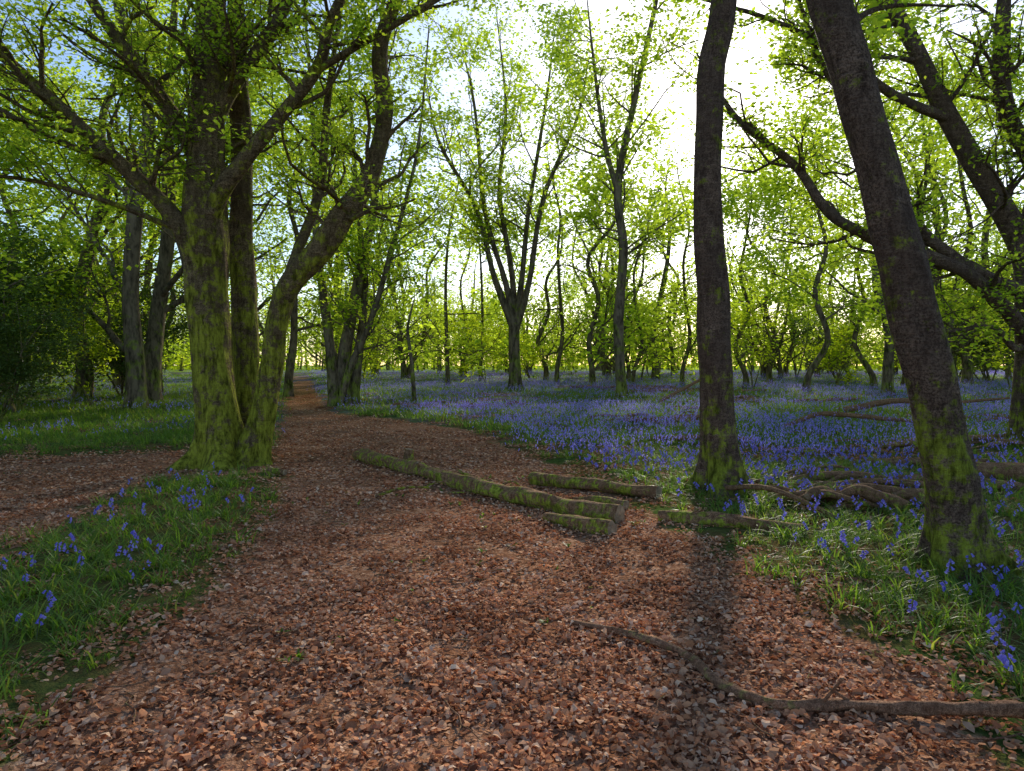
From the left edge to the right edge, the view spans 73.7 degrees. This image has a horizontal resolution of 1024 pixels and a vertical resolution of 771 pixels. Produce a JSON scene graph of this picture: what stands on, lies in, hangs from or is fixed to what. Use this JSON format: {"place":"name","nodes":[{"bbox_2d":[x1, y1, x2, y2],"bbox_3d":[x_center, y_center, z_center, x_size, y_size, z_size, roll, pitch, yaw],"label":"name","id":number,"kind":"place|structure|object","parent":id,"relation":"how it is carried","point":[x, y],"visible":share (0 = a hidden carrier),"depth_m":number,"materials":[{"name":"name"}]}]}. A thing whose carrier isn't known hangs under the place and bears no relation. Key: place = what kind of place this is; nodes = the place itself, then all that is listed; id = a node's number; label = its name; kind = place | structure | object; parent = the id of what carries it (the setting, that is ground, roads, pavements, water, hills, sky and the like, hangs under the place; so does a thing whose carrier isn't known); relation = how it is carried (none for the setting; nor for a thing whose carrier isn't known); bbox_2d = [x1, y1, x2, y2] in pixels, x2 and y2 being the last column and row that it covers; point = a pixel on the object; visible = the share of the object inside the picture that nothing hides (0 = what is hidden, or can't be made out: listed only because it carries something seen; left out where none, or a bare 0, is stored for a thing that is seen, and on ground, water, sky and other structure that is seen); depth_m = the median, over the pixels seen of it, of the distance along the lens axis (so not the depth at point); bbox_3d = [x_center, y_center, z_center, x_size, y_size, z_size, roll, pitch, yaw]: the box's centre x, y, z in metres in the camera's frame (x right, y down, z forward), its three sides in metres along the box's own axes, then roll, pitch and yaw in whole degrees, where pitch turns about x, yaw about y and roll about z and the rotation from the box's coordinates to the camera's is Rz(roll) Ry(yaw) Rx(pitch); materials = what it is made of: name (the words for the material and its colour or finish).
{"place":"outdoors","nodes":[
{"label":"outdoors","id":0,"kind":"place"},
{"bbox_2d":[0,365,1023,770],"bbox_3d":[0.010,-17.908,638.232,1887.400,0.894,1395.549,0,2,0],"label":"ground","id":1,"kind":"structure","parent":0,"point":[362,573],"depth_m":4.74,"materials":[{"name":"brown soil"}]},
{"bbox_2d":[0,267,99,421],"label":"holly bush","id":2,"kind":"object","parent":1,"relation":"on","point":[27,370],"visible":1,"depth_m":16.76,"materials":[{"name":"green plant"}]},
{"bbox_2d":[0,205,120,412],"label":"holly bush","id":3,"kind":"object","parent":1,"relation":"on","point":[70,276],"visible":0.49,"depth_m":19.77,"materials":[{"name":"green plant"}]},
{"bbox_2d":[0,60,125,304],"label":"beech tree","id":4,"kind":"object","parent":1,"relation":"on","point":[30,192],"visible":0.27,"depth_m":25.18,"materials":[{"name":"green plant"}]},
{"bbox_2d":[9,267,123,406],"bbox_3d":[-14.137,-1.398,21.455,4.620,4.429,3.827,2,2,41],"label":"hazel shrub","id":5,"kind":"object","parent":1,"relation":"on","point":[93,326],"visible":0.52,"depth_m":21.81,"materials":[{"name":"green plant"}]},
{"bbox_2d":[0,2,138,335],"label":"beech tree","id":6,"kind":"object","parent":1,"relation":"on","point":[42,236],"visible":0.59,"depth_m":19.38,"materials":[{"name":"green plant"}]},
{"bbox_2d":[0,45,153,386],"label":"beech tree","id":7,"kind":"object","parent":1,"relation":"on","point":[43,191],"visible":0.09,"depth_m":31.55,"materials":[{"name":"green plant"}]},
{"bbox_2d":[1,224,159,390],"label":"hazel shrub","id":8,"kind":"object","parent":1,"relation":"on","point":[118,260],"visible":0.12,"depth_m":28.77,"materials":[{"name":"green plant"}]},
{"bbox_2d":[11,258,189,395],"bbox_3d":[-15.363,-2.326,27.269,8.161,6.002,5.508,0,2,-10],"label":"shrub","id":9,"kind":"object","parent":1,"relation":"on","point":[176,330],"visible":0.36,"depth_m":27.53,"materials":[{"name":"green plant"}]},
{"bbox_2d":[0,79,230,388],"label":"beech tree","id":10,"kind":"object","parent":1,"relation":"on","point":[117,381],"visible":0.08,"depth_m":34.66,"materials":[{"name":"green plant"}]},
{"bbox_2d":[0,0,265,398],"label":"beech tree","id":11,"kind":"object","parent":1,"relation":"on","point":[79,390],"visible":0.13,"depth_m":27.27,"materials":[{"name":"green plant"}]},
{"bbox_2d":[63,143,262,393],"bbox_3d":[-15.047,-5.552,30.517,8.923,12.338,7.560,1,2,19],"label":"beech tree","id":12,"kind":"object","parent":1,"relation":"on","point":[151,265],"visible":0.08,"depth_m":29.00,"materials":[{"name":"green plant"}]},
{"bbox_2d":[0,0,338,411],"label":"beech tree","id":13,"kind":"object","parent":1,"relation":"on","point":[131,347],"visible":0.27,"depth_m":20.88,"materials":[{"name":"green plant"}]},
{"bbox_2d":[42,0,340,402],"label":"beech tree","id":14,"kind":"object","parent":1,"relation":"on","point":[164,284],"visible":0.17,"depth_m":23.86,"materials":[{"name":"green plant"}]},
{"bbox_2d":[83,9,331,355],"bbox_3d":[-13.833,-8.276,32.762,10.672,17.618,10.460,0,2,15],"label":"beech tree","id":15,"kind":"object","parent":1,"relation":"on","point":[282,239],"visible":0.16,"depth_m":32.85,"materials":[{"name":"green plant"}]},
{"bbox_2d":[0,0,526,472],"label":"beech tree","id":16,"kind":"object","parent":1,"relation":"on","point":[236,390],"visible":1,"depth_m":10.86,"materials":[{"name":"green plant"}]},
{"bbox_2d":[229,219,306,356],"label":"beech tree","id":17,"kind":"object","parent":1,"relation":"on","point":[272,279],"visible":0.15,"depth_m":67.27,"materials":[{"name":"green plant"}]},
{"bbox_2d":[229,183,310,357],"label":"beech tree","id":18,"kind":"object","parent":1,"relation":"on","point":[261,328],"visible":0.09,"depth_m":56.80,"materials":[{"name":"green plant"}]},
{"bbox_2d":[226,56,421,396],"bbox_3d":[-8.452,-6.566,29.201,8.409,14.583,9.332,1,2,27],"label":"beech tree","id":19,"kind":"object","parent":1,"relation":"on","point":[288,390],"visible":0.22,"depth_m":29.08,"materials":[{"name":"green plant"}]},
{"bbox_2d":[257,151,390,352],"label":"beech tree","id":20,"kind":"object","parent":1,"relation":"on","point":[340,282],"visible":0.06,"depth_m":61.06,"materials":[{"name":"green plant"}]},
{"bbox_2d":[258,159,420,367],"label":"beech tree","id":21,"kind":"object","parent":1,"relation":"on","point":[335,338],"visible":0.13,"depth_m":40.01,"materials":[{"name":"green plant"}]},
{"bbox_2d":[257,120,442,359],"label":"beech tree","id":22,"kind":"object","parent":1,"relation":"on","point":[356,235],"visible":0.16,"depth_m":33.18,"materials":[{"name":"green plant"}]},
{"bbox_2d":[3,468,719,662],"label":"seedlings","id":23,"kind":"object","parent":1,"relation":"on","point":[299,655],"visible":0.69,"depth_m":5.98,"materials":[{"name":"green plant"}]},
{"bbox_2d":[253,0,503,405],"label":"beech tree","id":24,"kind":"object","parent":1,"relation":"on","point":[344,370],"visible":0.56,"depth_m":23.85,"materials":[{"name":"green plant"}]},
{"bbox_2d":[321,166,453,375],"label":"beech tree","id":25,"kind":"object","parent":1,"relation":"on","point":[388,359],"visible":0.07,"depth_m":54.60,"materials":[{"name":"green plant"}]},
{"bbox_2d":[406,300,416,402],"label":"dead sapling","id":26,"kind":"object","parent":1,"relation":"on","point":[413,388],"visible":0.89,"depth_m":22.93,"materials":[{"name":"brown wood"}]},
{"bbox_2d":[357,155,505,378],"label":"beech tree","id":27,"kind":"object","parent":1,"relation":"on","point":[405,369],"visible":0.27,"depth_m":49.41,"materials":[{"name":"green plant"}]},
{"bbox_2d":[379,110,542,388],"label":"beech tree","id":28,"kind":"object","parent":1,"relation":"on","point":[446,342],"visible":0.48,"depth_m":37.12,"materials":[{"name":"green plant"}]},
{"bbox_2d":[415,259,517,368],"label":"hazel shrub","id":29,"kind":"object","parent":1,"relation":"on","point":[470,305],"visible":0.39,"depth_m":49.58,"materials":[{"name":"green plant"}]},
{"bbox_2d":[435,295,498,376],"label":"hazel shrub","id":30,"kind":"object","parent":1,"relation":"on","point":[467,336],"visible":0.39,"depth_m":49.68,"materials":[{"name":"green plant"}]},
{"bbox_2d":[437,308,504,382],"bbox_3d":[-2.313,-2.167,39.862,3.827,4.429,4.620,-1,2,-16],"label":"hazel shrub","id":31,"kind":"object","parent":1,"relation":"on","point":[482,341],"visible":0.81,"depth_m":39.80,"materials":[{"name":"green plant"}]},
{"bbox_2d":[417,160,527,376],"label":"beech tree","id":32,"kind":"object","parent":1,"relation":"on","point":[460,250],"visible":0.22,"depth_m":52.77,"materials":[{"name":"green plant"}]},
{"bbox_2d":[443,244,508,367],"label":"beech tree","id":33,"kind":"object","parent":1,"relation":"on","point":[473,283],"visible":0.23,"depth_m":108.81,"materials":[{"name":"green plant"}]},
{"bbox_2d":[398,133,554,380],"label":"beech tree","id":34,"kind":"object","parent":1,"relation":"on","point":[503,250],"visible":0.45,"depth_m":43.98,"materials":[{"name":"green plant"}]},
{"bbox_2d":[352,448,624,523],"bbox_3d":[-0.831,1.268,9.333,0.345,0.301,6.215,-1,2,-37],"label":"fallen log","id":35,"kind":"object","parent":1,"relation":"on","point":[534,498],"visible":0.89,"depth_m":8.23,"materials":[{"name":"green wood"}]},
{"bbox_2d":[0,391,1013,500],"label":"leaf litter","id":36,"kind":"object","parent":1,"relation":"on","point":[299,470],"visible":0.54,"depth_m":11.43,"materials":[{"name":"brown plant"}]},
{"bbox_2d":[0,372,1015,448],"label":"undergrowth","id":37,"kind":"object","parent":1,"relation":"on","point":[44,411],"visible":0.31,"depth_m":19.98,"materials":[{"name":"green plant"}]},
{"bbox_2d":[366,0,653,390],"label":"beech tree","id":38,"kind":"object","parent":1,"relation":"on","point":[513,303],"visible":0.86,"depth_m":32.18,"materials":[{"name":"green plant"}]},
{"bbox_2d":[0,440,1022,770],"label":"twigs","id":39,"kind":"object","parent":1,"relation":"on","point":[476,578],"visible":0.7,"depth_m":5.09,"materials":[{"name":"brown wood"}]},
{"bbox_2d":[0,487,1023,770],"bbox_3d":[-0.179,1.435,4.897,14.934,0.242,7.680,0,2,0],"label":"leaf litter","id":40,"kind":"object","parent":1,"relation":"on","point":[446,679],"visible":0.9,"depth_m":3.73,"materials":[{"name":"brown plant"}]},
{"bbox_2d":[0,425,1023,758],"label":"bluebell leaves","id":41,"kind":"object","parent":1,"relation":"on","point":[1012,591],"visible":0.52,"depth_m":5.45,"materials":[{"name":"green plant"}]},
{"bbox_2d":[0,438,1023,688],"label":"bluebells","id":42,"kind":"object","parent":1,"relation":"on","point":[1004,658],"visible":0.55,"depth_m":7.30,"materials":[{"name":"plant"}]},
{"bbox_2d":[1,369,1023,457],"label":"distant bluebells","id":43,"kind":"object","parent":1,"relation":"on","point":[696,423],"visible":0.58,"depth_m":19.22,"materials":[{"name":"plant"}]},
{"bbox_2d":[495,317,547,378],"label":"hazel shrub","id":44,"kind":"object","parent":1,"relation":"on","point":[534,357],"visible":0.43,"depth_m":46.16,"materials":[{"name":"green plant"}]},
{"bbox_2d":[488,234,573,371],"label":"beech tree","id":45,"kind":"object","parent":1,"relation":"on","point":[527,326],"visible":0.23,"depth_m":78.20,"materials":[{"name":"green plant"}]},
{"bbox_2d":[56,275,1011,370],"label":"distant treeline","id":46,"kind":"object","parent":1,"relation":"on","point":[434,367],"visible":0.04,"depth_m":125.92,"materials":[{"name":"green plant"}]},
{"bbox_2d":[488,165,635,379],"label":"beech tree","id":47,"kind":"object","parent":1,"relation":"on","point":[546,290],"visible":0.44,"depth_m":47.12,"materials":[{"name":"green plant"}]},
{"bbox_2d":[470,76,654,383],"bbox_3d":[2.628,-8.527,39.979,8.908,17.631,10.720,-1,2,-39],"label":"beech tree","id":48,"kind":"object","parent":1,"relation":"on","point":[562,342],"visible":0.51,"depth_m":38.72,"materials":[{"name":"green plant"}]},
{"bbox_2d":[532,224,595,371],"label":"beech tree","id":49,"kind":"object","parent":1,"relation":"on","point":[563,282],"visible":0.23,"depth_m":86.75,"materials":[{"name":"green plant"}]},
{"bbox_2d":[542,512,616,535],"bbox_3d":[0.656,1.359,6.806,0.177,0.190,0.914,-2,2,-42],"label":"fallen log","id":50,"kind":"object","parent":1,"relation":"on","point":[591,525],"visible":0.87,"depth_m":6.66,"materials":[{"name":"green wood"}]},
{"bbox_2d":[527,472,661,498],"bbox_3d":[1.000,1.274,8.691,0.201,0.260,2.081,-2,2,-44],"label":"fallen log","id":51,"kind":"object","parent":1,"relation":"on","point":[571,482],"visible":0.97,"depth_m":8.58,"materials":[{"name":"green wood"}]},
{"bbox_2d":[503,93,693,385],"bbox_3d":[5.060,-7.116,35.483,8.906,15.074,9.651,-1,2,-34],"label":"beech tree","id":52,"kind":"object","parent":1,"relation":"on","point":[590,347],"visible":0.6,"depth_m":35.61,"materials":[{"name":"green plant"}]},
{"bbox_2d":[560,193,659,373],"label":"beech tree","id":53,"kind":"object","parent":1,"relation":"on","point":[579,297],"visible":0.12,"depth_m":64.57,"materials":[{"name":"green plant"}]},
{"bbox_2d":[523,0,702,399],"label":"beech tree","id":54,"kind":"object","parent":1,"relation":"on","point":[617,178],"visible":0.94,"depth_m":26.65,"materials":[{"name":"green plant"}]},
{"bbox_2d":[533,153,694,381],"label":"beech tree","id":55,"kind":"object","parent":1,"relation":"on","point":[629,371],"visible":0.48,"depth_m":43.93,"materials":[{"name":"green plant"}]},
{"bbox_2d":[548,177,685,375],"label":"beech tree","id":56,"kind":"object","parent":1,"relation":"on","point":[604,367],"visible":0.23,"depth_m":55.02,"materials":[{"name":"green plant"}]},
{"bbox_2d":[580,127,698,384],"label":"beech tree","id":57,"kind":"object","parent":1,"relation":"on","point":[641,328],"visible":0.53,"depth_m":35.99,"materials":[{"name":"green plant"}]},
{"bbox_2d":[588,413,699,426],"bbox_3d":[3.684,0.858,17.350,3.526,0.264,2.037,0,2,0],"label":"deadwood pile","id":58,"kind":"object","parent":1,"relation":"on","point":[680,416],"visible":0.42,"depth_m":16.90,"materials":[{"name":"brown wood"}]},
{"bbox_2d":[606,259,696,379],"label":"hazel shrub","id":59,"kind":"object","parent":1,"relation":"on","point":[653,365],"visible":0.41,"depth_m":46.16,"materials":[{"name":"green plant"}]},
{"bbox_2d":[585,130,736,378],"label":"beech tree","id":60,"kind":"object","parent":1,"relation":"on","point":[662,285],"visible":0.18,"depth_m":49.92,"materials":[{"name":"green plant"}]},
{"bbox_2d":[557,385,765,392],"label":"bluebells","id":61,"kind":"object","parent":1,"relation":"on","point":[655,386],"visible":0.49,"depth_m":33.24,"materials":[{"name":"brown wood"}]},
{"bbox_2d":[604,174,734,374],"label":"beech tree","id":62,"kind":"object","parent":1,"relation":"on","point":[672,349],"visible":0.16,"depth_m":57.84,"materials":[{"name":"green plant"}]},
{"bbox_2d":[614,101,767,384],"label":"beech tree","id":63,"kind":"object","parent":1,"relation":"on","point":[689,346],"visible":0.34,"depth_m":37.63,"materials":[{"name":"green plant"}]},
{"bbox_2d":[677,0,757,499],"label":"oak tree","id":64,"kind":"object","parent":1,"relation":"on","point":[719,466],"visible":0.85,"depth_m":7.91,"materials":[{"name":"brown plant"}]},
{"bbox_2d":[657,507,806,534],"bbox_3d":[2.071,1.311,6.523,1.396,0.216,0.171,1,2,35],"label":"fallen log","id":65,"kind":"object","parent":1,"relation":"on","point":[709,518],"visible":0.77,"depth_m":6.53,"materials":[{"name":"green wood"}]},
{"bbox_2d":[663,157,845,388],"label":"beech tree","id":66,"kind":"object","parent":1,"relation":"on","point":[764,215],"visible":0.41,"depth_m":34.92,"materials":[{"name":"green plant"}]},
{"bbox_2d":[662,395,860,405],"bbox_3d":[8.888,0.520,24.924,7.403,0.288,3.116,-1,2,-17],"label":"deadwood pile","id":67,"kind":"object","parent":1,"relation":"on","point":[744,397],"visible":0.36,"depth_m":24.46,"materials":[{"name":"brown wood"}]},
{"bbox_2d":[678,140,846,383],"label":"beech tree","id":68,"kind":"object","parent":1,"relation":"on","point":[775,339],"visible":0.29,"depth_m":40.73,"materials":[{"name":"green plant"}]},
{"bbox_2d":[730,286,797,388],"bbox_3d":[11.933,-2.352,33.685,4.589,5.360,5.838,0,2,8],"label":"hazel shrub","id":69,"kind":"object","parent":1,"relation":"on","point":[758,317],"visible":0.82,"depth_m":33.80,"materials":[{"name":"green plant"}]},
{"bbox_2d":[723,207,814,377],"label":"beech tree","id":70,"kind":"object","parent":1,"relation":"on","point":[763,369],"visible":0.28,"depth_m":52.58,"materials":[{"name":"green plant"}]},
{"bbox_2d":[725,484,839,519],"bbox_3d":[2.782,1.177,7.205,0.097,0.217,1.449,-1,2,-29],"label":"fallen branch","id":71,"kind":"object","parent":1,"relation":"on","point":[766,488],"visible":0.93,"depth_m":7.16,"materials":[{"name":"brown wood"}]},
{"bbox_2d":[745,235,827,377],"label":"beech tree","id":72,"kind":"object","parent":1,"relation":"on","point":[779,368],"visible":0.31,"depth_m":51.15,"materials":[{"name":"green plant"}]},
{"bbox_2d":[731,169,854,375],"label":"beech tree","id":73,"kind":"object","parent":1,"relation":"on","point":[786,368],"visible":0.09,"depth_m":55.26,"materials":[{"name":"green plant"}]},
{"bbox_2d":[751,266,838,377],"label":"hazel shrub","id":74,"kind":"object","parent":1,"relation":"on","point":[783,329],"visible":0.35,"depth_m":51.27,"materials":[{"name":"green plant"}]},
{"bbox_2d":[570,619,1023,718],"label":"fallen branch","id":75,"kind":"object","parent":1,"relation":"on","point":[997,708],"visible":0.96,"depth_m":3.18,"materials":[{"name":"brown wood"}]},
{"bbox_2d":[601,0,1023,446],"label":"beech tree","id":76,"kind":"object","parent":1,"relation":"on","point":[994,193],"visible":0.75,"depth_m":12.30,"materials":[{"name":"green plant"}]},
{"bbox_2d":[721,85,927,392],"bbox_3d":[13.249,-6.152,29.952,9.815,13.572,8.316,0,2,-5],"label":"beech tree","id":77,"kind":"object","parent":1,"relation":"on","point":[784,186],"visible":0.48,"depth_m":30.12,"materials":[{"name":"green plant"}]},
{"bbox_2d":[776,198,883,376],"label":"beech tree","id":78,"kind":"object","parent":1,"relation":"on","point":[817,371],"visible":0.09,"depth_m":52.77,"materials":[{"name":"green plant"}]},
{"bbox_2d":[789,306,871,380],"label":"tree foliage","id":79,"kind":"object","parent":1,"relation":"on","point":[807,331],"visible":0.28,"depth_m":44.44,"materials":[{"name":"green plant"}]},
{"bbox_2d":[754,483,924,510],"bbox_3d":[3.917,1.198,7.581,2.290,0.309,1.207,0,2,0],"label":"deadwood pile","id":80,"kind":"object","parent":1,"relation":"on","point":[886,493],"visible":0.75,"depth_m":7.23,"materials":[{"name":"brown wood"}]},
{"bbox_2d":[805,309,876,385],"bbox_3d":[17.464,-1.999,36.342,3.670,4.604,3.548,2,2,42],"label":"hazel shrub","id":81,"kind":"object","parent":1,"relation":"on","point":[836,352],"visible":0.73,"depth_m":36.16,"materials":[{"name":"green plant"}]},
{"bbox_2d":[766,439,919,456],"bbox_3d":[6.163,1.139,12.583,3.129,0.173,1.754,0,2,10],"label":"deadwood pile","id":82,"kind":"object","parent":1,"relation":"on","point":[841,450],"visible":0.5,"depth_m":12.25,"materials":[{"name":"brown wood"}]},
{"bbox_2d":[797,212,899,385],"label":"beech tree","id":83,"kind":"object","parent":1,"relation":"on","point":[848,297],"visible":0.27,"depth_m":39.27,"materials":[{"name":"green plant"}]},
{"bbox_2d":[784,406,912,428],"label":"fallen branch","id":84,"kind":"object","parent":1,"relation":"on","point":[843,414],"visible":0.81,"depth_m":15.69,"materials":[{"name":"brown wood"}]},
{"bbox_2d":[744,0,990,397],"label":"beech tree","id":85,"kind":"object","parent":1,"relation":"on","point":[888,371],"visible":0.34,"depth_m":25.31,"materials":[{"name":"green plant"}]},
{"bbox_2d":[782,136,991,389],"bbox_3d":[18.000,-6.261,34.717,9.815,13.572,8.315,0,2,-15],"label":"beech tree","id":86,"kind":"object","parent":1,"relation":"on","point":[870,371],"visible":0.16,"depth_m":34.22,"materials":[{"name":"green plant"}]},
{"bbox_2d":[750,464,1023,490],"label":"deadwood pile","id":87,"kind":"object","parent":1,"relation":"on","point":[820,477],"visible":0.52,"depth_m":8.64,"materials":[{"name":"brown wood"}]},
{"bbox_2d":[815,63,1013,385],"bbox_3d":[24.095,-8.404,36.575,11.697,17.471,10.329,0,2,-14],"label":"beech tree","id":88,"kind":"object","parent":1,"relation":"on","point":[941,159],"visible":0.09,"depth_m":36.76,"materials":[{"name":"green plant"}]},
{"bbox_2d":[806,0,1023,582],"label":"oak tree","id":89,"kind":"object","parent":1,"relation":"on","point":[956,528],"visible":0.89,"depth_m":5.00,"materials":[{"name":"brown plant"}]},
{"bbox_2d":[822,67,1012,381],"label":"beech tree","id":90,"kind":"object","parent":1,"relation":"on","point":[955,363],"visible":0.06,"depth_m":44.52,"materials":[{"name":"green plant"}]},
{"bbox_2d":[851,452,988,466],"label":"fallen branch","id":91,"kind":"object","parent":1,"relation":"on","point":[894,461],"visible":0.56,"depth_m":10.45,"materials":[{"name":"brown wood"}]},
{"bbox_2d":[824,31,1023,366],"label":"beech tree","id":92,"kind":"object","parent":1,"relation":"on","point":[969,225],"visible":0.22,"depth_m":30.30,"materials":[{"name":"green plant"}]},
{"bbox_2d":[843,397,1009,411],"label":"fallen branch","id":93,"kind":"object","parent":1,"relation":"on","point":[871,404],"visible":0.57,"depth_m":19.27,"materials":[{"name":"brown wood"}]},
{"bbox_2d":[875,434,1023,449],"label":"deadwood pile","id":94,"kind":"object","parent":1,"relation":"on","point":[973,440],"visible":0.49,"depth_m":12.74,"materials":[{"name":"brown wood"}]},
{"bbox_2d":[921,82,1023,384],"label":"beech tree","id":95,"kind":"object","parent":1,"relation":"on","point":[967,370],"visible":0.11,"depth_m":39.13,"materials":[{"name":"green plant"}]},
{"bbox_2d":[935,259,1013,390],"bbox_3d":[21.947,-2.472,31.029,6.160,5.905,5.102,0,2,-13],"label":"hazel shrub","id":96,"kind":"object","parent":1,"relation":"on","point":[998,364],"visible":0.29,"depth_m":30.14,"materials":[{"name":"green plant"}]},
{"bbox_2d":[939,280,1013,383],"bbox_3d":[27.307,-3.191,40.770,6.305,6.588,6.631,0,2,16],"label":"holly bush","id":97,"kind":"object","parent":1,"relation":"on","point":[982,370],"visible":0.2,"depth_m":39.57,"materials":[{"name":"green plant"}]},
{"bbox_2d":[930,3,1023,331],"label":"beech tree","id":98,"kind":"object","parent":1,"relation":"on","point":[1018,83],"visible":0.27,"depth_m":21.95,"materials":[{"name":"green plant"}]},
{"bbox_2d":[976,462,1023,481],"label":"fallen log","id":99,"kind":"object","parent":1,"relation":"on","point":[1004,470],"visible":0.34,"depth_m":8.79,"materials":[{"name":"brown wood"}]},
{"bbox_2d":[0,0,1023,364],"label":"sky","id":100,"kind":"structure","parent":0,"point":[739,73],"materials":[{"name":"white"}]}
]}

